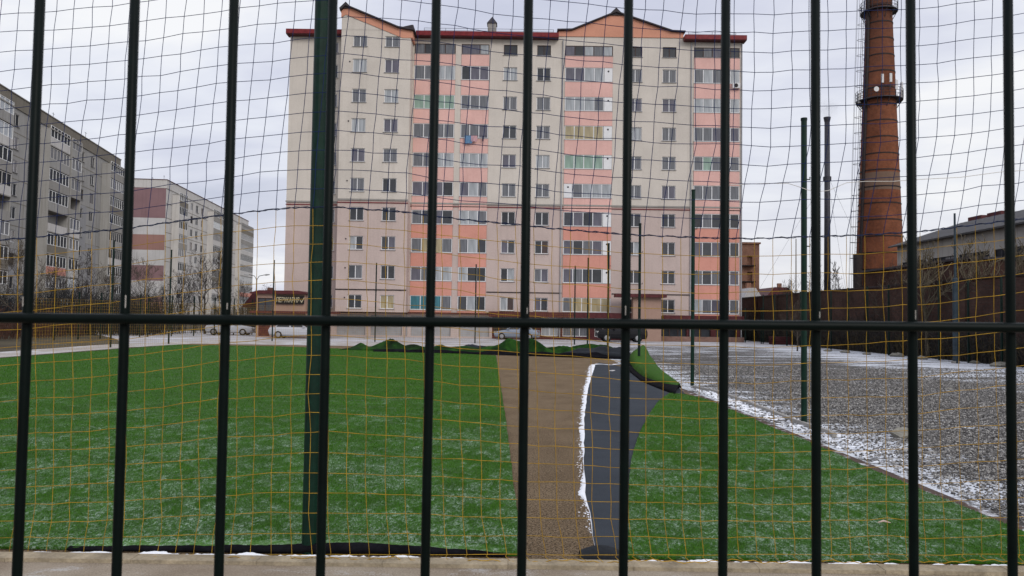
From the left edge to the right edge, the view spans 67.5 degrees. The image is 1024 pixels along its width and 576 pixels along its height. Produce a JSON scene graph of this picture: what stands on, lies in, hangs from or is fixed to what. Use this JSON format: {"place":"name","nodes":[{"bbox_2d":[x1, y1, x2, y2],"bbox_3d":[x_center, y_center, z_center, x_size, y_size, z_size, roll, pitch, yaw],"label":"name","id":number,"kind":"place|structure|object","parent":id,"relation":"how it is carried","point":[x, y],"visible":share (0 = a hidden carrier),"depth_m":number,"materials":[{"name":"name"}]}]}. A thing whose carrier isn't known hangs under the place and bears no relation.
{"place":"outdoors","nodes":[
{"label":"outdoors","id":0,"kind":"place"},
{"bbox_2d":[0,84,123,312],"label":"panel block","id":1,"kind":"structure","parent":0,"point":[75,168],"depth_m":100.04,"materials":[{"name":"grey concrete"}]},
{"bbox_2d":[0,340,555,357],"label":"path","id":2,"kind":"structure","parent":0,"point":[46,351],"depth_m":50.02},
{"bbox_3d":[-23.277,0.124,37.010,0.112,6.120,0.112,1,-2,0],"label":"net post","id":3,"kind":"object","parent":2,"relation":"on","visible":0},
{"bbox_2d":[32,298,271,350],"bbox_3d":[-20.540,2.195,46.938,0.006,2.604,20.756,0,-2,15],"label":"net","id":4,"kind":"object","parent":3,"relation":"attached to","point":[104,306],"visible":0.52,"depth_m":44.50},
{"bbox_2d":[95,331,777,346],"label":"yard","id":5,"kind":"structure","parent":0,"point":[176,337],"depth_m":63.34,"materials":[{"name":"grey asphalt"}]},
{"bbox_2d":[111,256,171,334],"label":"bare tree","id":6,"kind":"object","parent":5,"relation":"on","point":[142,280],"visible":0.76,"depth_m":66.18,"materials":[{"name":"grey plant"}]},
{"bbox_2d":[131,176,253,314],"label":"panel block","id":7,"kind":"structure","parent":5,"relation":"on","point":[176,193],"depth_m":144.47,"materials":[{"name":"white concrete"}]},
{"bbox_2d":[181,249,221,333],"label":"bare tree","id":8,"kind":"object","parent":5,"relation":"on","point":[204,283],"visible":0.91,"depth_m":73.85,"materials":[{"name":"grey plant"}]},
{"bbox_2d":[147,295,255,336],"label":"fence","id":9,"kind":"object","parent":5,"relation":"on","point":[172,309],"visible":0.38,"depth_m":66.72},
{"bbox_2d":[205,325,255,334],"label":"parked car","id":10,"kind":"object","parent":5,"relation":"on","point":[242,330],"visible":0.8,"depth_m":70.09,"materials":[{"name":"white paint"}]},
{"bbox_2d":[268,326,306,337],"bbox_3d":[-17.885,3.472,63.904,4.420,1.450,1.940,1,-2,0],"label":"parked car","id":11,"kind":"object","parent":5,"relation":"on","point":[288,330],"visible":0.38,"depth_m":63.07,"materials":[{"name":"white paint"}]},
{"bbox_2d":[250,290,339,337],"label":"hairdresser annex","id":12,"kind":"object","parent":5,"relation":"on","point":[285,301],"visible":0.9,"depth_m":65.96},
{"bbox_2d":[258,298,271,314],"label":"window","id":13,"kind":"structure","parent":12,"relation":"in","point":[268,304],"depth_m":66.08,"materials":[{"name":"grey glass"}]},
{"bbox_2d":[284,2,746,341],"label":"apartment building","id":14,"kind":"structure","parent":5,"relation":"on","point":[396,240],"depth_m":72.31,"materials":[{"name":"beige paint"}]},
{"bbox_2d":[349,178,364,191],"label":"window","id":15,"kind":"structure","parent":14,"relation":"in","point":[355,183],"depth_m":70.72,"materials":[{"name":"grey glass"}]},
{"bbox_2d":[384,119,397,132],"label":"window","id":16,"kind":"structure","parent":14,"relation":"in","point":[388,123],"depth_m":70.93,"materials":[{"name":"grey glass"}]},
{"bbox_2d":[410,295,450,309],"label":"balcony window","id":17,"kind":"structure","parent":14,"relation":"in","point":[440,301],"depth_m":71.99,"materials":[{"name":"teal glass"}]},
{"bbox_2d":[410,266,451,280],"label":"balcony window","id":18,"kind":"structure","parent":14,"relation":"in","point":[416,274],"depth_m":72.10,"materials":[{"name":"grey glass"}]},
{"bbox_2d":[411,238,451,252],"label":"balcony window","id":19,"kind":"structure","parent":14,"relation":"in","point":[418,244],"depth_m":72.20,"materials":[{"name":"grey glass"}]},
{"bbox_2d":[411,210,452,223],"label":"balcony window","id":20,"kind":"structure","parent":14,"relation":"in","point":[416,219],"depth_m":72.31,"materials":[{"name":"grey glass"}]},
{"bbox_2d":[412,181,452,195],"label":"balcony window","id":21,"kind":"structure","parent":14,"relation":"in","point":[418,187],"depth_m":72.42,"materials":[{"name":"grey glass"}]},
{"bbox_2d":[413,123,453,137],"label":"balcony window","id":22,"kind":"structure","parent":14,"relation":"in","point":[419,129],"depth_m":72.63,"materials":[{"name":"grey glass"}]},
{"bbox_2d":[413,152,453,166],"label":"balcony window","id":23,"kind":"structure","parent":14,"relation":"in","point":[417,160],"depth_m":72.52,"materials":[{"name":"grey glass"}]},
{"bbox_2d":[414,65,454,78],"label":"balcony window","id":24,"kind":"structure","parent":14,"relation":"in","point":[421,71],"depth_m":72.84,"materials":[{"name":"grey glass"}]},
{"bbox_2d":[414,94,454,108],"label":"balcony window","id":25,"kind":"structure","parent":14,"relation":"in","point":[443,99],"depth_m":72.74,"materials":[{"name":"green glass"}]},
{"bbox_2d":[415,43,455,53],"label":"balcony window","id":26,"kind":"structure","parent":14,"relation":"in","point":[422,48],"depth_m":72.93,"materials":[{"name":"glass"}]},
{"bbox_2d":[457,296,484,310],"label":"balcony window","id":27,"kind":"structure","parent":14,"relation":"in","point":[467,302],"depth_m":71.99,"materials":[{"name":"grey glass"}]},
{"bbox_2d":[458,239,485,252],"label":"balcony window","id":28,"kind":"structure","parent":14,"relation":"in","point":[466,245],"depth_m":72.20,"materials":[{"name":"grey glass"}]},
{"bbox_2d":[458,267,485,281],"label":"balcony window","id":29,"kind":"structure","parent":14,"relation":"in","point":[466,270],"depth_m":72.10,"materials":[{"name":"grey glass"}]},
{"bbox_2d":[459,182,486,195],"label":"balcony window","id":30,"kind":"structure","parent":14,"relation":"in","point":[469,189],"depth_m":72.42,"materials":[{"name":"grey glass"}]},
{"bbox_2d":[459,210,486,224],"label":"balcony window","id":31,"kind":"structure","parent":14,"relation":"in","point":[465,214],"depth_m":72.31,"materials":[{"name":"grey glass"}]},
{"bbox_2d":[460,124,487,137],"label":"balcony window","id":32,"kind":"structure","parent":14,"relation":"in","point":[470,129],"depth_m":72.63,"materials":[{"name":"grey glass"}]},
{"bbox_2d":[460,153,487,166],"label":"balcony window","id":33,"kind":"structure","parent":14,"relation":"in","point":[475,158],"depth_m":72.52,"materials":[{"name":"grey glass"}]},
{"bbox_2d":[461,66,488,79],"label":"balcony window","id":34,"kind":"structure","parent":14,"relation":"in","point":[468,73],"depth_m":72.84,"materials":[{"name":"grey glass"}]},
{"bbox_2d":[461,95,488,108],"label":"balcony window","id":35,"kind":"structure","parent":14,"relation":"in","point":[474,100],"depth_m":72.74,"materials":[{"name":"grey glass"}]},
{"bbox_2d":[462,44,488,53],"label":"balcony window","id":36,"kind":"structure","parent":14,"relation":"in","point":[465,50],"depth_m":72.93,"materials":[{"name":"grey glass"}]},
{"bbox_2d":[500,297,513,310],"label":"window","id":37,"kind":"structure","parent":14,"relation":"in","point":[507,304],"depth_m":72.12,"materials":[{"name":"grey glass"}]},
{"bbox_2d":[500,240,514,253],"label":"window","id":38,"kind":"structure","parent":14,"relation":"in","point":[506,248],"depth_m":72.31,"materials":[{"name":"grey glass"}]},
{"bbox_2d":[534,212,548,225],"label":"window","id":39,"kind":"structure","parent":14,"relation":"in","point":[541,218],"depth_m":72.42,"materials":[{"name":"grey glass"}]},
{"bbox_2d":[534,269,548,282],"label":"window","id":40,"kind":"structure","parent":14,"relation":"in","point":[540,275],"depth_m":72.20,"materials":[{"name":"grey glass"}]},
{"bbox_2d":[563,240,601,254],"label":"balcony window","id":41,"kind":"structure","parent":14,"relation":"in","point":[582,244],"depth_m":72.20,"materials":[{"name":"grey glass"}]},
{"bbox_2d":[563,268,601,282],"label":"balcony window","id":42,"kind":"structure","parent":14,"relation":"in","point":[595,275],"depth_m":72.10,"materials":[{"name":"grey glass"}]},
{"bbox_2d":[563,212,602,226],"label":"balcony window","id":43,"kind":"structure","parent":14,"relation":"in","point":[578,218],"depth_m":72.31,"materials":[{"name":"grey glass"}]},
{"bbox_2d":[564,125,602,139],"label":"balcony window","id":44,"kind":"structure","parent":14,"relation":"in","point":[586,131],"depth_m":72.63,"materials":[{"name":"beige glass"}]},
{"bbox_2d":[564,155,602,168],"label":"balcony window","id":45,"kind":"structure","parent":14,"relation":"in","point":[588,162],"depth_m":72.52,"materials":[{"name":"green glass"}]},
{"bbox_2d":[565,67,603,81],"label":"balcony window","id":46,"kind":"structure","parent":14,"relation":"in","point":[589,74],"depth_m":72.84,"materials":[{"name":"grey glass"}]},
{"bbox_2d":[565,97,603,110],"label":"balcony window","id":47,"kind":"structure","parent":14,"relation":"in","point":[570,105],"depth_m":72.74,"materials":[{"name":"white glass"}]},
{"bbox_2d":[562,297,609,311],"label":"balcony window","id":48,"kind":"structure","parent":14,"relation":"in","point":[579,307],"depth_m":71.99,"materials":[{"name":"beige glass"}]},
{"bbox_2d":[565,46,612,55],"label":"balcony window","id":49,"kind":"structure","parent":14,"relation":"in","point":[570,50],"depth_m":72.93,"materials":[{"name":"glass"}]},
{"bbox_2d":[572,184,610,197],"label":"balcony window","id":50,"kind":"structure","parent":14,"relation":"in","point":[598,189],"depth_m":72.42,"materials":[{"name":"grey glass"}]},
{"bbox_2d":[693,185,738,199],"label":"balcony window","id":51,"kind":"structure","parent":14,"relation":"in","point":[713,193],"depth_m":72.42,"materials":[{"name":"grey glass"}]},
{"bbox_2d":[694,99,738,112],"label":"balcony window","id":52,"kind":"structure","parent":14,"relation":"in","point":[704,103],"depth_m":72.74,"materials":[{"name":"grey glass"}]},
{"bbox_2d":[694,127,738,141],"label":"balcony window","id":53,"kind":"structure","parent":14,"relation":"in","point":[701,133],"depth_m":72.63,"materials":[{"name":"grey glass"}]},
{"bbox_2d":[694,156,738,170],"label":"balcony window","id":54,"kind":"structure","parent":14,"relation":"in","point":[698,165],"depth_m":72.52,"materials":[{"name":"grey glass"}]},
{"bbox_2d":[694,47,739,57],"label":"balcony window","id":55,"kind":"structure","parent":14,"relation":"in","point":[710,53],"depth_m":72.93,"materials":[{"name":"grey glass"}]},
{"bbox_2d":[694,69,739,83],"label":"balcony window","id":56,"kind":"structure","parent":14,"relation":"in","point":[702,76],"depth_m":72.84,"materials":[{"name":"grey glass"}]},
{"bbox_2d":[695,214,738,228],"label":"balcony window","id":57,"kind":"structure","parent":14,"relation":"in","point":[708,220],"depth_m":72.31,"materials":[{"name":"grey glass"}]},
{"bbox_2d":[695,242,738,256],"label":"balcony window","id":58,"kind":"structure","parent":14,"relation":"in","point":[706,248],"depth_m":72.20,"materials":[{"name":"grey glass"}]},
{"bbox_2d":[695,270,738,284],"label":"balcony window","id":59,"kind":"structure","parent":14,"relation":"in","point":[708,278],"depth_m":72.10,"materials":[{"name":"grey glass"}]},
{"bbox_2d":[695,299,738,313],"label":"balcony window","id":60,"kind":"structure","parent":14,"relation":"in","point":[704,305],"depth_m":71.99,"materials":[{"name":"grey glass"}]},
{"bbox_2d":[494,328,540,339],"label":"parked car","id":61,"kind":"object","parent":5,"relation":"on","point":[512,331],"visible":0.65,"depth_m":68.50,"materials":[{"name":"silver metal"}]},
{"bbox_2d":[574,267,575,344],"bbox_3d":[4.793,1.356,58.494,0.112,6.120,0.112,1,-2,0],"label":"net post","id":62,"kind":"object","parent":5,"relation":"on","point":[574,299],"visible":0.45,"depth_m":58.49,"materials":[{"name":"black metal"}]},
{"bbox_2d":[273,306,572,342],"bbox_3d":[-6.504,2.812,57.681,22.606,2.604,0.005,1,-2,-4],"label":"net","id":63,"kind":"object","parent":62,"relation":"attached to","point":[411,327],"visible":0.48,"depth_m":57.61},
{"bbox_2d":[596,329,647,341],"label":"parked car","id":64,"kind":"object","parent":5,"relation":"on","point":[601,334],"visible":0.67,"depth_m":66.03,"materials":[{"name":"black paint"}]},
{"bbox_2d":[0,562,960,575],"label":"pavement","id":65,"kind":"structure","parent":0,"point":[63,569],"depth_m":5.99,"materials":[{"name":"concrete"}]},
{"bbox_2d":[0,0,1023,575],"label":"bar fence","id":66,"kind":"object","parent":65,"relation":"on","point":[524,322],"visible":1,"depth_m":0.99,"materials":[{"name":"metal"}]},
{"bbox_2d":[0,325,1020,366],"bbox_3d":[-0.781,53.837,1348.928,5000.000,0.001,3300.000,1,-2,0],"label":"ground","id":67,"kind":"structure","parent":0,"point":[11,344],"depth_m":49.63,"materials":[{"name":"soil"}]},
{"bbox_2d":[0,239,58,335],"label":"bare tree","id":68,"kind":"object","parent":67,"relation":"on","point":[20,259],"visible":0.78,"depth_m":58.23,"materials":[{"name":"brown plant"}]},
{"bbox_2d":[0,299,86,339],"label":"thicket","id":69,"kind":"object","parent":67,"relation":"on","point":[9,329],"visible":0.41,"depth_m":57.03,"materials":[{"name":"brown plant"}]},
{"bbox_2d":[35,259,79,310],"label":"bare tree","id":70,"kind":"object","parent":67,"relation":"on","point":[57,267],"visible":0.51,"depth_m":74.23,"materials":[{"name":"grey plant"}]},
{"bbox_2d":[0,288,141,340],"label":"fence","id":71,"kind":"object","parent":67,"relation":"on","point":[78,311],"visible":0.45,"depth_m":54.49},
{"bbox_2d":[52,251,119,334],"bbox_3d":[-35.663,0.383,63.980,3.622,7.117,4.568,1,-2,8],"label":"bare tree","id":72,"kind":"object","parent":67,"relation":"on","point":[88,276],"visible":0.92,"depth_m":63.93,"materials":[{"name":"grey plant"}]},
{"bbox_2d":[0,267,202,335],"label":"thicket","id":73,"kind":"object","parent":67,"relation":"on","point":[114,326],"visible":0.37,"depth_m":67.88,"materials":[{"name":"brown plant"}]},
{"bbox_2d":[168,264,197,329],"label":"bare tree","id":74,"kind":"object","parent":67,"relation":"on","point":[187,290],"visible":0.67,"depth_m":88.12,"materials":[{"name":"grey plant"}]},
{"bbox_2d":[0,552,1023,575],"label":"kerb","id":75,"kind":"structure","parent":67,"relation":"on","point":[552,564],"depth_m":6.12,"materials":[{"name":"concrete"}]},
{"bbox_2d":[755,116,868,295],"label":"steel flue","id":76,"kind":"object","parent":67,"relation":"on","point":[827,247],"visible":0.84,"depth_m":88.19,"materials":[{"name":"grey metal"}]},
{"bbox_2d":[848,0,903,287],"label":"brick chimney","id":77,"kind":"object","parent":67,"relation":"on","point":[887,161],"visible":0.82,"depth_m":91.29,"materials":[{"name":"brick"}]},
{"bbox_2d":[742,273,1023,365],"bbox_3d":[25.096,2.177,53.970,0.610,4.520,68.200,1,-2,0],"label":"fence","id":78,"kind":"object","parent":67,"relation":"on","point":[990,305],"depth_m":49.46,"materials":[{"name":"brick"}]},
{"bbox_2d":[742,299,1023,367],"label":"thicket","id":79,"kind":"object","parent":67,"relation":"on","point":[932,346],"visible":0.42,"depth_m":45.98,"materials":[{"name":"brown plant"}]},
{"bbox_2d":[742,330,1023,366],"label":"thicket","id":80,"kind":"object","parent":67,"relation":"on","point":[943,348],"visible":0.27,"depth_m":47.06,"materials":[{"name":"plant"}]},
{"bbox_2d":[869,258,923,319],"bbox_3d":[25.381,1.149,50.411,3.715,6.328,4.220,0,-3,30],"label":"bare tree","id":81,"kind":"object","parent":67,"relation":"on","point":[878,314],"visible":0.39,"depth_m":50.33,"materials":[{"name":"brown plant"}]},
{"bbox_2d":[859,257,1023,286],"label":"boiler shed","id":82,"kind":"structure","parent":67,"relation":"on","point":[870,277],"depth_m":49.69,"materials":[{"name":"brick"}]},
{"bbox_2d":[888,210,1023,265],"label":"factory","id":83,"kind":"structure","parent":67,"relation":"on","point":[989,232],"depth_m":69.10,"materials":[{"name":"paint"}]},
{"bbox_2d":[941,234,1004,300],"bbox_3d":[25.727,0.414,43.027,3.193,7.230,4.388,-1,-3,44],"label":"bare tree","id":84,"kind":"object","parent":67,"relation":"on","point":[981,256],"visible":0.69,"depth_m":43.11,"materials":[{"name":"brown plant"}]},
{"bbox_2d":[968,231,1023,291],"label":"bare tree","id":85,"kind":"object","parent":67,"relation":"on","point":[1019,264],"visible":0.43,"depth_m":39.89,"materials":[{"name":"brown plant"}]},
{"bbox_2d":[0,344,1023,565],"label":"base layer","id":86,"kind":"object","parent":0,"point":[543,479],"visible":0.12,"depth_m":11.25,"materials":[{"name":"soil"}]},
{"bbox_2d":[0,345,517,555],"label":"artificial turf","id":87,"kind":"structure","parent":86,"relation":"on","point":[211,490],"depth_m":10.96,"materials":[{"name":"green plastic"}]},
{"bbox_2d":[67,539,506,556],"bbox_3d":[-1.873,2.173,6.539,3.657,0.095,0.363,1,-2,0],"label":"lifted turf edge","id":88,"kind":"object","parent":86,"relation":"on","point":[336,547],"visible":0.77,"depth_m":6.39,"materials":[{"name":"black rubber"}]},
{"bbox_2d":[302,0,327,554],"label":"net post","id":89,"kind":"object","parent":86,"relation":"on","point":[314,306],"visible":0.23,"depth_m":6.47,"materials":[{"name":"metal"}]},
{"bbox_2d":[0,0,1023,239],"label":"net","id":90,"kind":"object","parent":89,"relation":"hanging from","point":[542,113],"visible":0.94,"depth_m":6.42,"materials":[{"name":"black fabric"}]},
{"bbox_2d":[0,206,1023,240],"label":"rope","id":91,"kind":"object","parent":90,"relation":"attached to","point":[510,224],"visible":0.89,"depth_m":6.38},
{"bbox_2d":[0,208,1023,555],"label":"net","id":92,"kind":"object","parent":91,"relation":"hanging from","point":[590,412],"visible":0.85,"depth_m":6.33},
{"bbox_2d":[153,554,1023,563],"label":"rope","id":93,"kind":"object","parent":92,"relation":"attached to","point":[681,562],"visible":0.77,"depth_m":6.18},
{"bbox_2d":[340,338,630,358],"bbox_3d":[-1.729,3.195,42.858,17.708,0.876,5.341,0,-2,16],"label":"turf heap","id":94,"kind":"object","parent":86,"relation":"on","point":[581,351],"visible":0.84,"depth_m":41.56,"materials":[{"name":"green plant"}]},
{"bbox_2d":[35,551,1006,565],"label":"snow","id":95,"kind":"structure","parent":86,"relation":"on","point":[253,553],"depth_m":6.26,"materials":[{"name":"white snow"}]},
{"bbox_2d":[579,545,618,559],"bbox_3d":[0.748,2.216,6.419,0.360,0.123,0.194,1,-2,0],"label":"curled underlay","id":96,"kind":"object","parent":86,"relation":"on","point":[606,552],"visible":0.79,"depth_m":6.35,"materials":[{"name":"black rubber"}]},
{"bbox_2d":[584,362,684,548],"bbox_3d":[3.333,2.831,20.585,2.627,0.012,28.581,1,-2,7],"label":"turf underlay","id":97,"kind":"object","parent":86,"relation":"on","point":[650,396],"visible":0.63,"depth_m":13.04,"materials":[{"name":"grey rubber"}]},
{"bbox_2d":[575,364,616,544],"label":"snow","id":98,"kind":"structure","parent":97,"relation":"on","point":[581,492],"depth_m":12.87,"materials":[{"name":"white snow"}]},
{"bbox_2d":[630,345,680,393],"bbox_3d":[5.187,2.865,30.136,1.469,0.729,19.684,1,-2,7],"label":"turf flap","id":99,"kind":"object","parent":97,"relation":"on","point":[651,373],"visible":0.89,"depth_m":25.73,"materials":[{"name":"green plastic"}]},
{"bbox_2d":[628,393,1023,564],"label":"artificial turf","id":100,"kind":"structure","parent":86,"relation":"on","point":[827,548],"depth_m":8.11,"materials":[{"name":"green plastic"}]},
{"bbox_2d":[0,0,1023,292],"label":"sky","id":101,"kind":"structure","parent":0,"point":[741,20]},
{"bbox_2d":[742,242,760,289],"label":"brick block","id":102,"kind":"structure","parent":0,"point":[748,262],"depth_m":110.24,"materials":[{"name":"brick"}]},
{"bbox_2d":[611,345,1023,525],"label":"gravel","id":103,"kind":"structure","parent":0,"point":[783,354],"depth_m":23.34,"materials":[{"name":"grey gravel"}]},
{"bbox_2d":[638,223,642,355],"bbox_3d":[5.358,0.347,32.013,0.191,6.120,0.125,1,-2,0],"label":"net post","id":104,"kind":"object","parent":103,"relation":"on","point":[639,296],"visible":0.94,"depth_m":31.98,"materials":[{"name":"metal"}]},
{"bbox_2d":[690,189,696,385],"bbox_3d":[5.580,0.024,23.520,0.191,6.120,0.125,1,-2,0],"label":"net post","id":105,"kind":"object","parent":103,"relation":"on","point":[692,276],"visible":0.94,"depth_m":23.49,"materials":[{"name":"metal"}]},
{"bbox_2d":[692,386,836,437],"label":"edging kerb","id":106,"kind":"structure","parent":103,"relation":"on","point":[797,421],"depth_m":16.70,"materials":[{"name":"grey concrete"}]},
{"bbox_2d":[697,389,902,462],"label":"snow","id":107,"kind":"structure","parent":103,"relation":"on","point":[760,413],"depth_m":15.95,"materials":[{"name":"white snow"}]},
{"bbox_2d":[801,117,809,421],"bbox_3d":[5.755,-0.300,15.026,0.191,6.120,0.125,1,-2,0],"label":"net post","id":108,"kind":"object","parent":103,"relation":"on","point":[804,246],"visible":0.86,"depth_m":14.99,"materials":[{"name":"metal"}]},
{"bbox_2d":[682,389,1023,530],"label":"soil strip","id":109,"kind":"object","parent":103,"relation":"on","point":[929,490],"visible":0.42,"depth_m":10.29,"materials":[{"name":"soil"}]},
{"bbox_2d":[901,235,966,357],"bbox_3d":[24.073,0.449,44.395,3.187,7.216,4.379,1,-2,-13],"label":"bare tree","id":110,"kind":"object","parent":103,"relation":"on","point":[929,281],"visible":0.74,"depth_m":44.44,"materials":[{"name":"brown plant"}]},
{"bbox_2d":[951,213,959,363],"bbox_3d":[22.569,0.003,39.041,0.320,7.646,0.280,1,-2,0],"label":"utility pole","id":111,"kind":"object","parent":103,"relation":"on","point":[955,317],"visible":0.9,"depth_m":38.91,"materials":[{"name":"grey metal"}]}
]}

